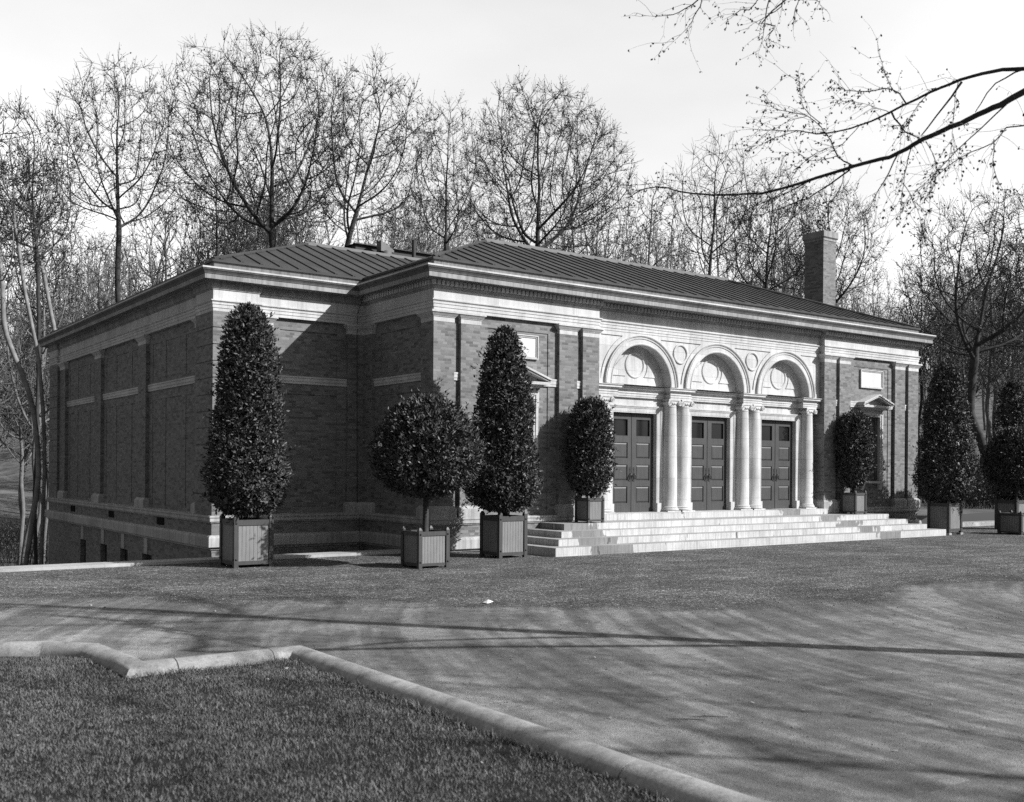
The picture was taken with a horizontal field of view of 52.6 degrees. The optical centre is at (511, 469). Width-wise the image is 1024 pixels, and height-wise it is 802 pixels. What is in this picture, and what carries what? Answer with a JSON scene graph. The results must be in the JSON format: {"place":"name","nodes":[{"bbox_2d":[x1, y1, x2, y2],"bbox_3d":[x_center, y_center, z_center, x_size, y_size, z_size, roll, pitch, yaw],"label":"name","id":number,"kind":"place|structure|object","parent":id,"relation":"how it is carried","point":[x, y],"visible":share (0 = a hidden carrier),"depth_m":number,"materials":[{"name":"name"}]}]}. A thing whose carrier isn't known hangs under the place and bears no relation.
{"place":"outdoors","nodes":[
{"label":"outdoors","id":0,"kind":"place"},
{"bbox_2d":[0,655,673,801],"bbox_3d":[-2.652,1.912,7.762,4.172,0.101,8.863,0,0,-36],"label":"lawn grass","id":1,"kind":"structure","parent":0,"point":[233,692],"depth_m":7.50,"materials":[{"name":"plant"}]},
{"bbox_2d":[0,367,1022,566],"bbox_3d":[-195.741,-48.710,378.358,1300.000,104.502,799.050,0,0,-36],"label":"woodland ground","id":2,"kind":"structure","parent":0,"point":[9,479],"depth_m":111.57,"materials":[{"name":"soil"}]},
{"bbox_2d":[0,503,48,565],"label":"brushwood","id":3,"kind":"object","parent":2,"relation":"on","point":[12,540],"visible":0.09,"depth_m":55.45,"materials":[{"name":"grey plant"}]},
{"bbox_2d":[0,115,56,564],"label":"woodland tree","id":4,"kind":"object","parent":2,"relation":"on","point":[3,288],"visible":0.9,"depth_m":36.95,"materials":[{"name":"grey plant"}]},
{"bbox_2d":[0,91,76,564],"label":"woodland tree","id":5,"kind":"object","parent":2,"relation":"on","point":[16,236],"visible":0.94,"depth_m":37.00,"materials":[{"name":"grey plant"}]},
{"bbox_2d":[0,179,86,562],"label":"woodland tree","id":6,"kind":"object","parent":2,"relation":"on","point":[18,310],"visible":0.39,"depth_m":54.00,"materials":[{"name":"grey plant"}]},
{"bbox_2d":[0,92,97,564],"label":"woodland tree","id":7,"kind":"object","parent":2,"relation":"on","point":[38,305],"visible":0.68,"depth_m":43.03,"materials":[{"name":"grey plant"}]},
{"bbox_2d":[0,138,105,330],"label":"woodland tree","id":8,"kind":"object","parent":2,"relation":"on","point":[44,274],"visible":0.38,"depth_m":46.01,"materials":[{"name":"grey plant"}]},
{"bbox_2d":[32,42,206,301],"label":"woodland tree","id":9,"kind":"object","parent":2,"relation":"on","point":[118,196],"visible":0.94,"depth_m":51.75,"materials":[{"name":"grey plant"}]},
{"bbox_2d":[168,152,265,273],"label":"woodland tree","id":10,"kind":"object","parent":2,"relation":"on","point":[201,232],"visible":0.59,"depth_m":59.72,"materials":[{"name":"grey plant"}]},
{"bbox_2d":[140,21,379,247],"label":"woodland tree","id":11,"kind":"object","parent":2,"relation":"on","point":[270,230],"visible":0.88,"depth_m":53.80,"materials":[{"name":"grey plant"}]},
{"bbox_2d":[209,187,312,258],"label":"woodland tree","id":12,"kind":"object","parent":2,"relation":"on","point":[267,238],"visible":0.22,"depth_m":62.77,"materials":[{"name":"grey plant"}]},
{"bbox_2d":[295,43,446,246],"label":"woodland tree","id":13,"kind":"object","parent":2,"relation":"on","point":[355,218],"visible":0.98,"depth_m":51.51,"materials":[{"name":"grey plant"}]},
{"bbox_2d":[401,89,497,250],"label":"woodland tree","id":14,"kind":"object","parent":2,"relation":"on","point":[445,236],"visible":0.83,"depth_m":62.76,"materials":[{"name":"grey plant"}]},
{"bbox_2d":[37,230,945,563],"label":"brick pavilion","id":15,"kind":"structure","parent":2,"relation":"on","point":[729,398],"depth_m":28.88,"materials":[{"name":"brick"}]},
{"bbox_2d":[81,525,85,557],"bbox_3d":[-14.520,2.986,35.078,0.148,2.212,0.455,0,0,-20],"label":"basement window","id":16,"kind":"structure","parent":15,"relation":"in","point":[82,527],"depth_m":35.05,"materials":[{"name":"grey stone"}]},
{"bbox_2d":[101,529,106,561],"bbox_3d":[-12.970,2.997,33.003,0.178,2.212,0.440,0,0,-36],"label":"basement window","id":17,"kind":"structure","parent":15,"relation":"in","point":[102,531],"depth_m":32.99,"materials":[{"name":"grey stone"}]},
{"bbox_2d":[121,533,127,560],"bbox_3d":[-11.643,3.007,31.168,0.178,2.212,0.444,0,0,-36],"label":"basement window","id":18,"kind":"structure","parent":15,"relation":"in","point":[122,534],"depth_m":31.07,"materials":[{"name":"grey stone"}]},
{"bbox_2d":[144,537,151,559],"bbox_3d":[-10.316,3.017,29.333,0.178,2.212,0.481,0,0,-36],"label":"basement window","id":19,"kind":"structure","parent":15,"relation":"in","point":[145,539],"depth_m":29.20,"materials":[{"name":"grey stone"}]},
{"bbox_2d":[498,366,551,491],"bbox_3d":[0.184,-1.014,26.115,1.640,3.190,0.547,0,0,-36],"label":"window","id":20,"kind":"structure","parent":15,"relation":"in","point":[545,380],"depth_m":26.39,"materials":[{"name":"stone"}]},
{"bbox_2d":[575,495,604,522],"bbox_3d":[1.982,1.000,26.520,0.558,0.690,0.558,0,0,-36],"label":"planter tub","id":21,"kind":"object","parent":15,"relation":"on","point":[588,509],"visible":0.98,"depth_m":26.37,"materials":[{"name":"paint"}]},
{"bbox_2d":[559,395,621,497],"bbox_3d":[1.993,-0.497,26.532,1.587,2.826,1.602,0,0,-36],"label":"potted shrub","id":22,"kind":"object","parent":21,"relation":"in","point":[591,447],"visible":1,"depth_m":26.21,"materials":[{"name":"black plant"}]},
{"bbox_2d":[609,404,662,511],"bbox_3d":[3.398,-0.305,29.017,2.060,2.990,0.255,0,0,-36],"label":"door","id":23,"kind":"structure","parent":15,"relation":"in","point":[638,437],"depth_m":29.20,"materials":[{"name":"grey wood"}]},
{"bbox_2d":[689,408,735,509],"bbox_3d":[5.857,-0.286,30.796,2.060,2.990,0.255,0,0,-36],"label":"door","id":24,"kind":"structure","parent":15,"relation":"in","point":[712,440],"depth_m":30.98,"materials":[{"name":"grey wood"}]},
{"bbox_2d":[760,413,800,508],"bbox_3d":[8.329,-0.268,32.583,2.060,2.990,0.255,0,0,-36],"label":"door","id":25,"kind":"structure","parent":15,"relation":"in","point":[780,481],"depth_m":32.77,"materials":[{"name":"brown wood"}]},
{"bbox_2d":[840,490,866,513],"bbox_3d":[10.992,1.037,33.368,0.598,0.750,0.598,0,0,-36],"label":"planter tub","id":26,"kind":"object","parent":15,"relation":"on","point":[855,502],"visible":1,"depth_m":33.22,"materials":[{"name":"paint"}]},
{"bbox_2d":[833,408,877,492],"bbox_3d":[11.057,-0.527,33.419,1.529,3.022,1.667,0,0,-36],"label":"potted shrub","id":27,"kind":"object","parent":26,"relation":"in","point":[853,426],"visible":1,"depth_m":33.08,"materials":[{"name":"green plant"}]},
{"bbox_2d":[857,394,893,489],"bbox_3d":[12.069,-0.925,34.713,1.640,3.190,0.547,0,0,-36],"label":"window","id":28,"kind":"structure","parent":15,"relation":"in","point":[868,409],"depth_m":35.01,"materials":[{"name":"stone"}]},
{"bbox_2d":[0,143,1023,565],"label":"wood","id":29,"kind":"object","parent":2,"relation":"on","point":[990,369],"visible":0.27,"depth_m":68.60,"materials":[{"name":"grey plant"}]},
{"bbox_2d":[444,65,642,257],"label":"woodland tree","id":30,"kind":"object","parent":2,"relation":"on","point":[537,241],"visible":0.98,"depth_m":54.88,"materials":[{"name":"grey plant"}]},
{"bbox_2d":[653,124,773,274],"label":"woodland tree","id":31,"kind":"object","parent":2,"relation":"on","point":[709,256],"visible":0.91,"depth_m":55.86,"materials":[{"name":"grey plant"}]},
{"bbox_2d":[697,155,825,296],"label":"woodland tree","id":32,"kind":"object","parent":2,"relation":"on","point":[787,251],"visible":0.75,"depth_m":59.45,"materials":[{"name":"grey plant"}]},
{"bbox_2d":[776,176,891,310],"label":"woodland tree","id":33,"kind":"object","parent":2,"relation":"on","point":[859,260],"visible":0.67,"depth_m":61.38,"materials":[{"name":"grey plant"}]},
{"bbox_2d":[886,256,957,449],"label":"woodland tree","id":34,"kind":"object","parent":2,"relation":"on","point":[921,394],"visible":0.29,"depth_m":61.92,"materials":[{"name":"grey plant"}]},
{"bbox_2d":[884,180,1023,487],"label":"woodland tree","id":35,"kind":"object","parent":2,"relation":"on","point":[974,352],"visible":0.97,"depth_m":49.84,"materials":[{"name":"grey plant"}]},
{"bbox_2d":[917,443,1023,508],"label":"brushwood","id":36,"kind":"object","parent":2,"relation":"on","point":[982,493],"visible":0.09,"depth_m":44.10,"materials":[{"name":"black plant"}]},
{"bbox_2d":[968,201,1023,366],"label":"woodland tree","id":37,"kind":"object","parent":2,"relation":"on","point":[1018,295],"visible":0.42,"depth_m":54.30,"materials":[{"name":"grey plant"}]},
{"bbox_2d":[0,525,1023,801],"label":"gravel forecourt","id":38,"kind":"structure","parent":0,"point":[746,753],"depth_m":12.33,"materials":[{"name":"grey gravel"}]},
{"bbox_2d":[0,549,400,571],"bbox_3d":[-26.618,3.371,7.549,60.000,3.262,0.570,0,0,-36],"label":"terrace kerb","id":39,"kind":"structure","parent":38,"relation":"on","point":[160,562],"depth_m":21.37,"materials":[{"name":"stone"}]},
{"bbox_2d":[219,514,273,567],"bbox_3d":[-5.431,1.430,21.175,0.848,1.060,0.848,0,0,-36],"label":"planter tub","id":40,"kind":"object","parent":38,"relation":"on","point":[246,542],"visible":0.99,"depth_m":20.91,"materials":[{"name":"paint"}]},
{"bbox_2d":[191,301,299,522],"bbox_3d":[-5.428,-1.175,21.168,2.025,4.572,2.244,0,0,-36],"label":"bay tree","id":41,"kind":"object","parent":40,"relation":"in","point":[247,387],"visible":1,"depth_m":20.78,"materials":[{"name":"black plant"}]},
{"bbox_2d":[0,641,765,801],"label":"lawn kerb","id":42,"kind":"structure","parent":38,"relation":"on","point":[673,785],"depth_m":8.34,"materials":[{"name":"stone"}]},
{"bbox_2d":[401,526,449,568],"bbox_3d":[-1.784,1.577,21.259,0.748,0.820,0.748,0,0,-36],"label":"planter tub","id":43,"kind":"object","parent":38,"relation":"on","point":[420,548],"visible":1,"depth_m":21.04,"materials":[{"name":"paint"}]},
{"bbox_2d":[362,385,489,531],"bbox_3d":[-1.756,-0.208,21.292,2.552,3.091,2.740,0,0,-36],"label":"ball tree","id":44,"kind":"object","parent":43,"relation":"in","point":[427,450],"visible":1,"depth_m":20.69,"materials":[{"name":"black plant"}]},
{"bbox_2d":[480,511,527,558],"bbox_3d":[-0.197,1.474,23.866,0.808,1.050,0.808,0,0,-36],"label":"planter tub","id":45,"kind":"object","parent":38,"relation":"on","point":[501,535],"visible":1,"depth_m":23.63,"materials":[{"name":"paint"}]},
{"bbox_2d":[462,324,546,515],"bbox_3d":[-0.186,-1.111,23.862,2.022,4.523,1.942,0,0,-36],"label":"bay tree","id":46,"kind":"object","parent":45,"relation":"in","point":[506,484],"visible":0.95,"depth_m":23.46,"materials":[{"name":"black plant"}]},
{"bbox_2d":[2,545,1023,749],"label":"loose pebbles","id":47,"kind":"object","parent":38,"relation":"on","point":[575,619],"visible":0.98,"depth_m":15.41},
{"bbox_2d":[575,0,1023,278],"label":"overhanging tree","id":48,"kind":"object","parent":38,"relation":"on","point":[1002,104],"visible":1,"depth_m":10.88,"materials":[{"name":"black plant"}]},
{"bbox_2d":[927,499,962,534],"bbox_3d":[14.187,1.541,33.970,0.810,1.130,0.810,0,0,-36],"label":"planter tub","id":49,"kind":"object","parent":38,"relation":"on","point":[948,516],"visible":0.94,"depth_m":33.74,"materials":[{"name":"paint"}]},
{"bbox_2d":[908,359,980,502],"bbox_3d":[14.205,-1.262,33.916,2.222,4.939,2.190,0,0,16],"label":"bay tree","id":50,"kind":"object","parent":49,"relation":"in","point":[947,406],"visible":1,"depth_m":33.60,"materials":[{"name":"black plant"}]},
{"bbox_2d":[963,520,993,526],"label":"planting kerb","id":51,"kind":"structure","parent":38,"relation":"on","point":[977,523],"depth_m":39.42,"materials":[{"name":"stone"}]},
{"bbox_2d":[994,496,1023,528],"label":"planter tub","id":52,"kind":"object","parent":38,"relation":"on","point":[1003,505],"visible":0.48,"depth_m":37.16,"materials":[{"name":"paint"}]},
{"bbox_2d":[979,377,1023,499],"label":"bay tree","id":53,"kind":"object","parent":52,"relation":"in","point":[1007,413],"visible":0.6,"depth_m":37.15,"materials":[{"name":"black plant"}]},
{"bbox_2d":[997,510,1023,534],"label":"planter tub","id":54,"kind":"object","parent":38,"relation":"on","point":[1010,521],"visible":1,"depth_m":34.10,"materials":[{"name":"paint"}]},
{"bbox_2d":[977,423,1023,512],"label":"ball tree","id":55,"kind":"object","parent":54,"relation":"in","point":[1003,463],"visible":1,"depth_m":33.99,"materials":[{"name":"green plant"}]},
{"bbox_2d":[4,565,1019,794],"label":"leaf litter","id":56,"kind":"object","parent":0,"point":[485,793],"visible":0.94,"depth_m":9.43,"materials":[{"name":"grey plant"}]},
{"bbox_2d":[0,0,1023,523],"label":"sky","id":57,"kind":"structure","parent":0,"point":[453,46],"materials":[{"name":"white"}]},
{"bbox_2d":[693,716,723,716],"bbox_3d":[1.605,1.998,8.404,0.280,0.009,0.013,0,0,2],"label":"twig","id":58,"kind":"object","parent":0,"point":[708,716],"visible":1,"depth_m":8.40,"materials":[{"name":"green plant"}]}
]}

